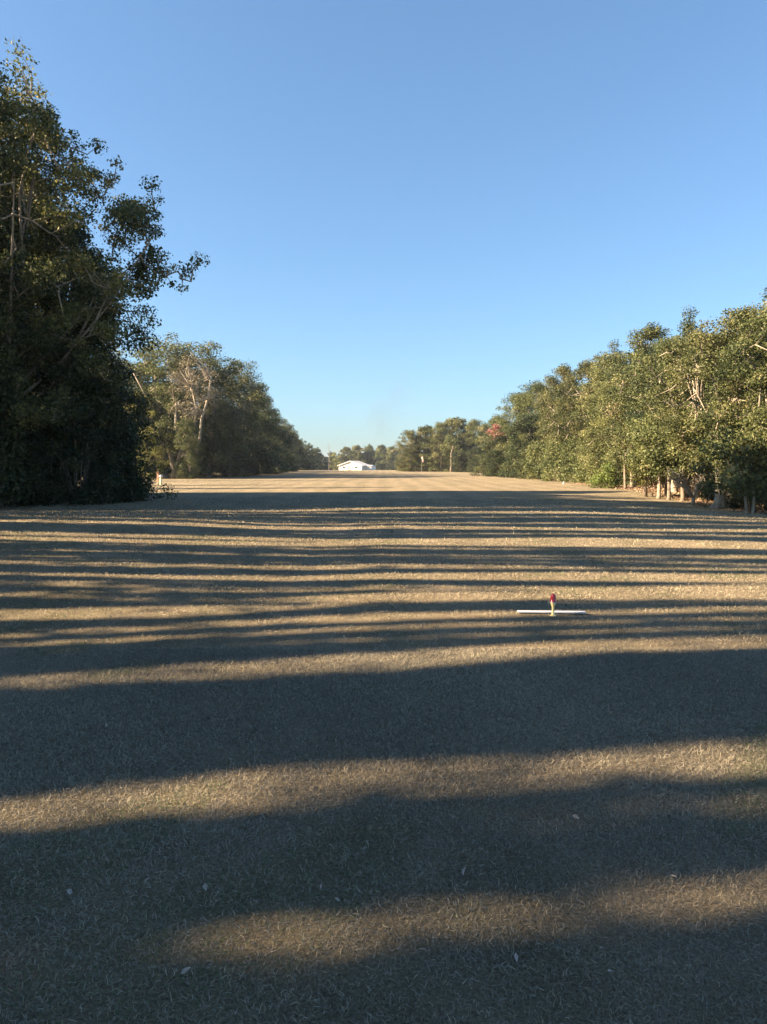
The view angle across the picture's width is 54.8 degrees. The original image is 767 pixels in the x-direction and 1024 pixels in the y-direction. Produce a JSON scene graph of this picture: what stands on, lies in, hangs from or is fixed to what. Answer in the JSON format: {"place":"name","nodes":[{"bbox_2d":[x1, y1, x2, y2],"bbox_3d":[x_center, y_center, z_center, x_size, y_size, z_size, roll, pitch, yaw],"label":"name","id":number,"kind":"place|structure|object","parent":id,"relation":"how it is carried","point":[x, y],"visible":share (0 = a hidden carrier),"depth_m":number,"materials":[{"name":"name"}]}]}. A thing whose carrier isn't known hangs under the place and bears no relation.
{"place":"outdoors","nodes":[
{"label":"outdoors","id":0,"kind":"place"},
{"bbox_2d":[337,461,375,469],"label":"house","id":1,"kind":"structure","parent":0,"point":[353,465],"depth_m":365.96,"materials":[{"name":"white"}]},
{"bbox_2d":[0,470,766,1023],"bbox_3d":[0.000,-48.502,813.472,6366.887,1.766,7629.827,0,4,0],"label":"ground","id":2,"kind":"structure","parent":0,"point":[350,484],"depth_m":4.65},
{"bbox_2d":[0,97,35,506],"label":"oak","id":3,"kind":"object","parent":2,"relation":"on","point":[10,431],"visible":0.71,"depth_m":34.34,"materials":[{"name":"green plant"}]},
{"bbox_2d":[0,416,67,505],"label":"shrub","id":4,"kind":"object","parent":2,"relation":"on","point":[33,478],"visible":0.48,"depth_m":36.71,"materials":[{"name":"green plant"}]},
{"bbox_2d":[5,172,72,492],"bbox_3d":[-24.038,-12.150,49.887,6.014,22.664,7.232,0,4,0],"label":"oak","id":5,"kind":"object","parent":2,"relation":"on","point":[29,244],"visible":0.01,"depth_m":48.79,"materials":[{"name":"green plant"}]},
{"bbox_2d":[0,395,89,505],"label":"shrub","id":6,"kind":"object","parent":2,"relation":"on","point":[63,462],"visible":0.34,"depth_m":37.27,"materials":[{"name":"green plant"}]},
{"bbox_2d":[17,362,101,492],"bbox_3d":[-18.413,-4.518,41.253,6.092,8.150,6.412,0,4,0],"label":"shrub","id":7,"kind":"object","parent":2,"relation":"on","point":[72,482],"depth_m":40.26,"materials":[{"name":"green plant"}]},
{"bbox_2d":[12,323,108,475],"bbox_3d":[-18.232,-5.603,40.249,5.513,10.674,6.073,2,4,28],"label":"sapling","id":8,"kind":"object","parent":2,"relation":"on","point":[37,353],"visible":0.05,"depth_m":38.84,"materials":[{"name":"green plant"}]},
{"bbox_2d":[0,147,128,426],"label":"oak","id":9,"kind":"object","parent":2,"relation":"on","point":[30,353],"visible":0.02,"depth_m":43.80,"materials":[{"name":"green plant"}]},
{"bbox_2d":[5,197,145,502],"bbox_3d":[-17.504,-8.311,40.013,10.700,16.114,8.638,3,5,41],"label":"oak","id":10,"kind":"object","parent":2,"relation":"on","point":[96,389],"visible":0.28,"depth_m":37.88,"materials":[{"name":"green plant"}]},
{"bbox_2d":[30,368,122,503],"bbox_3d":[-16.114,-4.053,39.416,4.468,7.450,5.551,0,4,0],"label":"shrub","id":11,"kind":"object","parent":2,"relation":"on","point":[87,433],"visible":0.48,"depth_m":38.27,"materials":[{"name":"green plant"}]},
{"bbox_2d":[55,400,142,504],"bbox_3d":[-15.487,-3.275,39.889,4.578,5.847,5.477,0,4,0],"label":"shrub","id":12,"kind":"object","parent":2,"relation":"on","point":[111,472],"visible":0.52,"depth_m":39.25,"materials":[{"name":"green plant"}]},
{"bbox_2d":[0,38,209,505],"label":"tall oak","id":13,"kind":"object","parent":2,"relation":"on","point":[44,128],"visible":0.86,"depth_m":35.13,"materials":[{"name":"green plant"}]},
{"bbox_2d":[77,428,154,502],"bbox_3d":[-14.784,-2.627,41.021,4.104,4.391,3.006,-1,4,-22],"label":"shrub","id":14,"kind":"object","parent":2,"relation":"on","point":[141,477],"visible":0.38,"depth_m":40.79,"materials":[{"name":"green plant"}]},
{"bbox_2d":[77,354,177,499],"bbox_3d":[-16.270,-4.930,43.476,7.143,8.741,5.844,2,4,27],"label":"shrub","id":15,"kind":"object","parent":2,"relation":"on","point":[140,402],"visible":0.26,"depth_m":43.83,"materials":[{"name":"green plant"}]},
{"bbox_2d":[95,348,164,474],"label":"tall oak","id":16,"kind":"object","parent":2,"relation":"on","point":[134,382],"visible":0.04,"depth_m":126.10,"materials":[{"name":"green plant"}]},
{"bbox_2d":[114,455,155,500],"bbox_3d":[-14.555,-1.942,41.803,3.036,2.923,2.992,2,4,34],"label":"shrub","id":17,"kind":"object","parent":2,"relation":"on","point":[135,483],"visible":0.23,"depth_m":41.36,"materials":[{"name":"green plant"}]},
{"bbox_2d":[122,393,177,472],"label":"yellowish tree","id":18,"kind":"object","parent":2,"relation":"on","point":[152,412],"visible":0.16,"depth_m":117.40,"materials":[{"name":"green plant"}]},
{"bbox_2d":[138,429,170,478],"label":"yellowish tree","id":19,"kind":"object","parent":2,"relation":"on","point":[158,451],"visible":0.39,"depth_m":113.42,"materials":[{"name":"green plant"}]},
{"bbox_2d":[129,359,181,475],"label":"dark oak","id":20,"kind":"object","parent":2,"relation":"on","point":[147,377],"visible":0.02,"depth_m":137.83,"materials":[{"name":"green plant"}]},
{"bbox_2d":[149,398,207,478],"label":"forked oak","id":21,"kind":"object","parent":2,"relation":"on","point":[163,425],"visible":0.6,"depth_m":118.07,"materials":[{"name":"green plant"}]},
{"bbox_2d":[125,332,234,477],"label":"tall oak","id":22,"kind":"object","parent":2,"relation":"on","point":[155,371],"visible":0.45,"depth_m":121.24,"materials":[{"name":"green plant"}]},
{"bbox_2d":[172,417,203,478],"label":"young oak","id":23,"kind":"object","parent":2,"relation":"on","point":[191,451],"visible":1,"depth_m":113.98,"materials":[{"name":"green plant"}]},
{"bbox_2d":[164,351,224,471],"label":"bare tree","id":24,"kind":"object","parent":2,"relation":"on","point":[189,381],"visible":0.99,"depth_m":116.42,"materials":[{"name":"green plant"}]},
{"bbox_2d":[151,353,245,474],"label":"dark oak","id":25,"kind":"object","parent":2,"relation":"on","point":[205,400],"visible":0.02,"depth_m":144.72,"materials":[{"name":"green plant"}]},
{"bbox_2d":[176,430,222,476],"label":"shrub","id":26,"kind":"object","parent":2,"relation":"on","point":[204,464],"visible":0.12,"depth_m":132.14,"materials":[{"name":"green plant"}]},
{"bbox_2d":[162,340,255,476],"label":"tall oak","id":27,"kind":"object","parent":2,"relation":"on","point":[216,364],"visible":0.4,"depth_m":129.29,"materials":[{"name":"green plant"}]},
{"bbox_2d":[204,438,252,476],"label":"shrub","id":28,"kind":"object","parent":2,"relation":"on","point":[236,471],"visible":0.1,"depth_m":137.68,"materials":[{"name":"green plant"}]},
{"bbox_2d":[202,395,259,477],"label":"dark oak","id":29,"kind":"object","parent":2,"relation":"on","point":[238,431],"visible":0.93,"depth_m":126.74,"materials":[{"name":"green plant"}]},
{"bbox_2d":[208,358,296,475],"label":"tall oak","id":30,"kind":"object","parent":2,"relation":"on","point":[248,403],"visible":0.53,"depth_m":145.57,"materials":[{"name":"green plant"}]},
{"bbox_2d":[238,440,272,474],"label":"shrub","id":31,"kind":"object","parent":2,"relation":"on","point":[257,468],"visible":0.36,"depth_m":150.29,"materials":[{"name":"green plant"}]},
{"bbox_2d":[221,380,290,473],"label":"dark oak","id":32,"kind":"object","parent":2,"relation":"on","point":[270,425],"visible":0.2,"depth_m":159.13,"materials":[{"name":"green plant"}]},
{"bbox_2d":[235,404,295,471],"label":"dark oak","id":33,"kind":"object","parent":2,"relation":"on","point":[275,431],"visible":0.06,"depth_m":194.81,"materials":[{"name":"green plant"}]},
{"bbox_2d":[242,394,292,471],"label":"dark oak","id":34,"kind":"object","parent":2,"relation":"on","point":[276,429],"visible":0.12,"depth_m":175.43,"materials":[{"name":"green plant"}]},
{"bbox_2d":[269,413,296,471],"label":"dark oak","id":35,"kind":"object","parent":2,"relation":"on","point":[288,445],"visible":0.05,"depth_m":219.16,"materials":[{"name":"green plant"}]},
{"bbox_2d":[280,419,300,467],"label":"dark oak","id":36,"kind":"object","parent":2,"relation":"on","point":[287,428],"visible":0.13,"depth_m":243.99,"materials":[{"name":"green plant"}]},
{"bbox_2d":[287,426,302,467],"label":"dark oak","id":37,"kind":"object","parent":2,"relation":"on","point":[293,445],"visible":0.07,"depth_m":273.78,"materials":[{"name":"green plant"}]},
{"bbox_2d":[292,433,310,469],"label":"dark oak","id":38,"kind":"object","parent":2,"relation":"on","point":[298,446],"visible":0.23,"depth_m":306.64,"materials":[{"name":"green plant"}]},
{"bbox_2d":[300,438,314,469],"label":"dark oak","id":39,"kind":"object","parent":2,"relation":"on","point":[306,451],"visible":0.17,"depth_m":347.21,"materials":[{"name":"green plant"}]},
{"bbox_2d":[302,443,321,469],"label":"dark oak","id":40,"kind":"object","parent":2,"relation":"on","point":[314,454],"visible":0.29,"depth_m":389.91,"materials":[{"name":"green plant"}]},
{"bbox_2d":[312,447,327,469],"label":"dark oak","id":41,"kind":"object","parent":2,"relation":"on","point":[323,457],"visible":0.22,"depth_m":427.94,"materials":[{"name":"green plant"}]},
{"bbox_2d":[324,451,336,469],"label":"oak","id":42,"kind":"object","parent":2,"relation":"on","point":[330,458],"visible":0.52,"depth_m":501.16,"materials":[{"name":"green plant"}]},
{"bbox_2d":[336,446,353,469],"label":"oak","id":43,"kind":"object","parent":2,"relation":"on","point":[343,456],"visible":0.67,"depth_m":486.70,"materials":[{"name":"green plant"}]},
{"bbox_2d":[347,445,366,462],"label":"oak","id":44,"kind":"object","parent":2,"relation":"on","point":[357,455],"visible":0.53,"depth_m":483.31,"materials":[{"name":"green plant"}]},
{"bbox_2d":[363,444,376,464],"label":"oak","id":45,"kind":"object","parent":2,"relation":"on","point":[370,454],"visible":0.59,"depth_m":487.26,"materials":[{"name":"green plant"}]},
{"bbox_2d":[369,445,387,469],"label":"oak","id":46,"kind":"object","parent":2,"relation":"on","point":[380,453],"visible":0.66,"depth_m":482.54,"materials":[{"name":"green plant"}]},
{"bbox_2d":[380,446,397,469],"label":"oak","id":47,"kind":"object","parent":2,"relation":"on","point":[391,451],"visible":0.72,"depth_m":476.76,"materials":[{"name":"green plant"}]},
{"bbox_2d":[393,429,429,471],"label":"live oak","id":48,"kind":"object","parent":2,"relation":"on","point":[410,435],"visible":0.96,"depth_m":249.91,"materials":[{"name":"green plant"}]},
{"bbox_2d":[399,424,443,471],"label":"live oak","id":49,"kind":"object","parent":2,"relation":"on","point":[423,431],"visible":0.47,"depth_m":251.94,"materials":[{"name":"green plant"}]},
{"bbox_2d":[419,421,460,471],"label":"live oak","id":50,"kind":"object","parent":2,"relation":"on","point":[439,428],"visible":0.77,"depth_m":247.43,"materials":[{"name":"green plant"}]},
{"bbox_2d":[437,434,462,471],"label":"live oak","id":51,"kind":"object","parent":2,"relation":"on","point":[449,440],"visible":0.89,"depth_m":241.99,"materials":[{"name":"green plant"}]},
{"bbox_2d":[440,416,474,470],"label":"live oak","id":52,"kind":"object","parent":2,"relation":"on","point":[457,423],"visible":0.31,"depth_m":252.44,"materials":[{"name":"green plant"}]},
{"bbox_2d":[448,448,471,471],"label":"shrub","id":53,"kind":"object","parent":2,"relation":"on","point":[457,456],"visible":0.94,"depth_m":230.67,"materials":[{"name":"green plant"}]},
{"bbox_2d":[458,419,486,468],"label":"live oak","id":54,"kind":"object","parent":2,"relation":"on","point":[474,424],"visible":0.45,"depth_m":247.71,"materials":[{"name":"green plant"}]},
{"bbox_2d":[464,443,486,471],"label":"shrub","id":55,"kind":"object","parent":2,"relation":"on","point":[474,451],"visible":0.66,"depth_m":224.22,"materials":[{"name":"green plant"}]},
{"bbox_2d":[472,416,510,471],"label":"live oak","id":56,"kind":"object","parent":2,"relation":"on","point":[484,428],"visible":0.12,"depth_m":237.46,"materials":[{"name":"green plant"}]},
{"bbox_2d":[468,429,517,475],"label":"dark oak","id":57,"kind":"object","parent":2,"relation":"on","point":[488,445],"visible":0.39,"depth_m":139.61,"materials":[{"name":"green plant"}]},
{"bbox_2d":[484,446,506,476],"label":"dark oak","id":58,"kind":"object","parent":2,"relation":"on","point":[492,466],"visible":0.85,"depth_m":133.10,"materials":[{"name":"green plant"}]},
{"bbox_2d":[487,423,503,456],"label":"red tree","id":59,"kind":"object","parent":2,"relation":"on","point":[496,427],"visible":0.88,"depth_m":139.44,"materials":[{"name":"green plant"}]},
{"bbox_2d":[488,391,534,469],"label":"live oak","id":60,"kind":"object","parent":2,"relation":"on","point":[501,421],"visible":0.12,"depth_m":146.21,"materials":[{"name":"green plant"}]},
{"bbox_2d":[494,407,550,477],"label":"dark oak","id":61,"kind":"object","parent":2,"relation":"on","point":[528,420],"visible":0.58,"depth_m":120.41,"materials":[{"name":"green plant"}]},
{"bbox_2d":[511,438,541,478],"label":"shrub","id":62,"kind":"object","parent":2,"relation":"on","point":[523,472],"visible":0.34,"depth_m":110.29,"materials":[{"name":"green plant"}]},
{"bbox_2d":[493,378,562,475],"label":"live oak","id":63,"kind":"object","parent":2,"relation":"on","point":[531,393],"visible":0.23,"depth_m":131.62,"materials":[{"name":"green plant"}]},
{"bbox_2d":[520,440,552,479],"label":"shrub","id":64,"kind":"object","parent":2,"relation":"on","point":[533,471],"visible":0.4,"depth_m":103.47,"materials":[{"name":"green plant"}]},
{"bbox_2d":[517,610,585,613],"bbox_3d":[2.310,1.373,10.165,0.940,0.032,0.080,1,6,-2],"label":"white board","id":65,"kind":"object","parent":2,"relation":"on","point":[530,611],"visible":0.92,"depth_m":10.13,"materials":[{"name":"paint"}]},
{"bbox_2d":[549,594,555,615],"bbox_3d":[2.297,1.277,10.027,0.096,0.340,0.088,-3,5,-39],"label":"runway light","id":66,"kind":"object","parent":2,"relation":"on","point":[553,599],"visible":0.98,"depth_m":10.00,"materials":[{"name":"yellow paint"}]},
{"bbox_2d":[536,439,575,481],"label":"shrub","id":67,"kind":"object","parent":2,"relation":"on","point":[545,463],"visible":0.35,"depth_m":95.80,"materials":[{"name":"green plant"}]},
{"bbox_2d":[532,363,581,442],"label":"live oak","id":68,"kind":"object","parent":2,"relation":"on","point":[562,369],"visible":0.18,"depth_m":112.65,"materials":[{"name":"green plant"}]},
{"bbox_2d":[538,385,588,478],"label":"live oak","id":69,"kind":"object","parent":2,"relation":"on","point":[566,419],"visible":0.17,"depth_m":103.41,"materials":[{"name":"green plant"}]},
{"bbox_2d":[545,435,584,482],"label":"shrub","id":70,"kind":"object","parent":2,"relation":"on","point":[563,456],"visible":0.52,"depth_m":89.21,"materials":[{"name":"green plant"}]},
{"bbox_2d":[534,355,610,454],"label":"live oak","id":71,"kind":"object","parent":2,"relation":"on","point":[561,390],"visible":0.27,"depth_m":94.97,"materials":[{"name":"green plant"}]},
{"bbox_2d":[567,441,601,482],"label":"shrub","id":72,"kind":"object","parent":2,"relation":"on","point":[579,473],"visible":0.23,"depth_m":83.32,"materials":[{"name":"green plant"}]},
{"bbox_2d":[576,432,613,467],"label":"slender tree","id":73,"kind":"object","parent":2,"relation":"on","point":[595,449],"visible":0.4,"depth_m":80.91,"materials":[{"name":"green plant"}]},
{"bbox_2d":[569,349,633,482],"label":"live oak","id":74,"kind":"object","parent":2,"relation":"on","point":[610,360],"visible":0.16,"depth_m":85.70,"materials":[{"name":"green plant"}]},
{"bbox_2d":[584,339,622,437],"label":"ragged oak","id":75,"kind":"object","parent":2,"relation":"on","point":[614,351],"visible":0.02,"depth_m":90.74,"materials":[{"name":"green plant"}]},
{"bbox_2d":[586,461,623,487],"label":"shrub","id":76,"kind":"object","parent":2,"relation":"on","point":[604,477],"visible":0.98,"depth_m":65.75,"materials":[{"name":"green plant"}]},
{"bbox_2d":[575,362,642,484],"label":"live oak","id":77,"kind":"object","parent":2,"relation":"on","point":[602,421],"visible":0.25,"depth_m":77.26,"materials":[{"name":"green plant"}]},
{"bbox_2d":[592,425,639,488],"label":"slender tree","id":78,"kind":"object","parent":2,"relation":"on","point":[625,447],"visible":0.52,"depth_m":63.75,"materials":[{"name":"green plant"}]},
{"bbox_2d":[594,450,637,484],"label":"shrub","id":79,"kind":"object","parent":2,"relation":"on","point":[618,468],"visible":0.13,"depth_m":74.69,"materials":[{"name":"green plant"}]},
{"bbox_2d":[603,422,636,487],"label":"slender tree","id":80,"kind":"object","parent":2,"relation":"on","point":[618,453],"visible":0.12,"depth_m":65.65,"materials":[{"name":"green plant"}]},
{"bbox_2d":[596,321,679,450],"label":"live oak","id":81,"kind":"object","parent":2,"relation":"on","point":[650,334],"visible":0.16,"depth_m":69.75,"materials":[{"name":"green plant"}]},
{"bbox_2d":[623,441,670,496],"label":"cedar","id":82,"kind":"object","parent":2,"relation":"on","point":[647,481],"visible":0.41,"depth_m":52.14,"materials":[{"name":"green plant"}]},
{"bbox_2d":[620,421,690,499],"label":"slender tree","id":83,"kind":"object","parent":2,"relation":"on","point":[664,452],"visible":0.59,"depth_m":49.05,"materials":[{"name":"green plant"}]},
{"bbox_2d":[620,335,705,487],"bbox_3d":[23.887,-8.502,64.225,8.695,13.391,8.804,-1,4,-13],"label":"dark oak","id":84,"kind":"object","parent":2,"relation":"on","point":[632,412],"visible":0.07,"depth_m":63.81,"materials":[{"name":"green plant"}]},
{"bbox_2d":[609,335,721,491],"bbox_3d":[22.830,-7.498,57.185,10.838,12.326,9.386,0,4,-5],"label":"live oak","id":85,"kind":"object","parent":2,"relation":"on","point":[635,396],"visible":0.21,"depth_m":56.74,"materials":[{"name":"green plant"}]},
{"bbox_2d":[622,420,712,498],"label":"slender tree","id":86,"kind":"object","parent":2,"relation":"on","point":[647,466],"visible":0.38,"depth_m":50.69,"materials":[{"name":"green plant"}]},
{"bbox_2d":[568,482,766,513],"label":"leaf litter","id":87,"kind":"object","parent":2,"relation":"on","point":[654,490],"visible":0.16,"depth_m":53.90,"materials":[{"name":"brown plant"}]},
{"bbox_2d":[627,433,711,496],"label":"slender tree","id":88,"kind":"object","parent":2,"relation":"on","point":[665,485],"visible":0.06,"depth_m":52.37,"materials":[{"name":"green plant"}]},
{"bbox_2d":[631,417,708,496],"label":"slender tree","id":89,"kind":"object","parent":2,"relation":"on","point":[686,494],"visible":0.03,"depth_m":53.12,"materials":[{"name":"green plant"}]},
{"bbox_2d":[638,418,710,500],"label":"slender tree","id":90,"kind":"object","parent":2,"relation":"on","point":[685,474],"visible":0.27,"depth_m":48.90,"materials":[{"name":"green plant"}]},
{"bbox_2d":[663,467,712,504],"bbox_3d":[18.186,-1.503,44.634,3.318,2.597,1.870,0,4,0],"label":"bare shrub","id":91,"kind":"object","parent":2,"relation":"on","point":[681,484],"visible":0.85,"depth_m":44.48,"materials":[{"name":"brown plant"}]},
{"bbox_2d":[675,305,701,405],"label":"ragged oak","id":92,"kind":"object","parent":2,"relation":"on","point":[687,327],"visible":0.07,"depth_m":64.85,"materials":[{"name":"green plant"}]},
{"bbox_2d":[636,332,746,498],"bbox_3d":[21.607,-6.547,50.639,7.032,11.696,9.251,3,5,39],"label":"open oak","id":93,"kind":"object","parent":2,"relation":"on","point":[696,384],"visible":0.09,"depth_m":50.43,"materials":[{"name":"green plant"}]},
{"bbox_2d":[628,302,766,508],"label":"live oak","id":94,"kind":"object","parent":2,"relation":"on","point":[705,357],"visible":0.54,"depth_m":42.01,"materials":[{"name":"green plant"}]},
{"bbox_2d":[649,328,763,445],"bbox_3d":[27.008,-7.863,56.310,12.738,13.274,10.284,1,4,22],"label":"live oak","id":95,"kind":"object","parent":2,"relation":"on","point":[688,395],"visible":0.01,"depth_m":57.14,"materials":[{"name":"green plant"}]},
{"bbox_2d":[672,401,754,508],"bbox_3d":[19.169,-3.151,42.193,4.905,6.368,5.074,1,4,19],"label":"stout oak","id":96,"kind":"object","parent":2,"relation":"on","point":[719,502],"visible":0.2,"depth_m":41.88,"materials":[{"name":"green plant"}]},
{"bbox_2d":[697,472,735,500],"bbox_3d":[23.580,-1.882,50.987,4.442,2.319,3.955,0,4,0],"label":"shrub","id":97,"kind":"object","parent":2,"relation":"on","point":[706,495],"visible":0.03,"depth_m":50.60,"materials":[{"name":"green plant"}]},
{"bbox_2d":[687,426,766,512],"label":"slender tree","id":98,"kind":"object","parent":2,"relation":"on","point":[720,450],"visible":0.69,"depth_m":37.05,"materials":[{"name":"green plant"}]},
{"bbox_2d":[697,298,766,476],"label":"live oak","id":99,"kind":"object","parent":2,"relation":"on","point":[739,360],"visible":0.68,"depth_m":38.35,"materials":[{"name":"green plant"}]},
{"bbox_2d":[704,427,766,512],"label":"slender tree","id":100,"kind":"object","parent":2,"relation":"on","point":[742,449],"visible":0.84,"depth_m":36.47,"materials":[{"name":"green plant"}]},
{"bbox_2d":[726,490,766,509],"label":"shrub","id":101,"kind":"object","parent":2,"relation":"on","point":[739,503],"visible":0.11,"depth_m":42.08,"materials":[{"name":"green plant"}]},
{"bbox_2d":[727,467,766,511],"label":"shrub","id":102,"kind":"object","parent":2,"relation":"on","point":[756,503],"visible":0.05,"depth_m":39.48,"materials":[{"name":"green plant"}]},
{"bbox_2d":[0,524,766,657],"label":"grass","id":103,"kind":"structure","parent":0,"point":[492,565],"depth_m":13.45,"materials":[{"name":"plant"}]},
{"bbox_2d":[0,497,766,552],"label":"grass","id":104,"kind":"structure","parent":0,"point":[81,514],"depth_m":31.25,"materials":[{"name":"plant"}]},
{"bbox_2d":[0,0,766,463],"label":"sky","id":105,"kind":"structure","parent":0,"point":[407,214],"materials":[{"name":"blue"}]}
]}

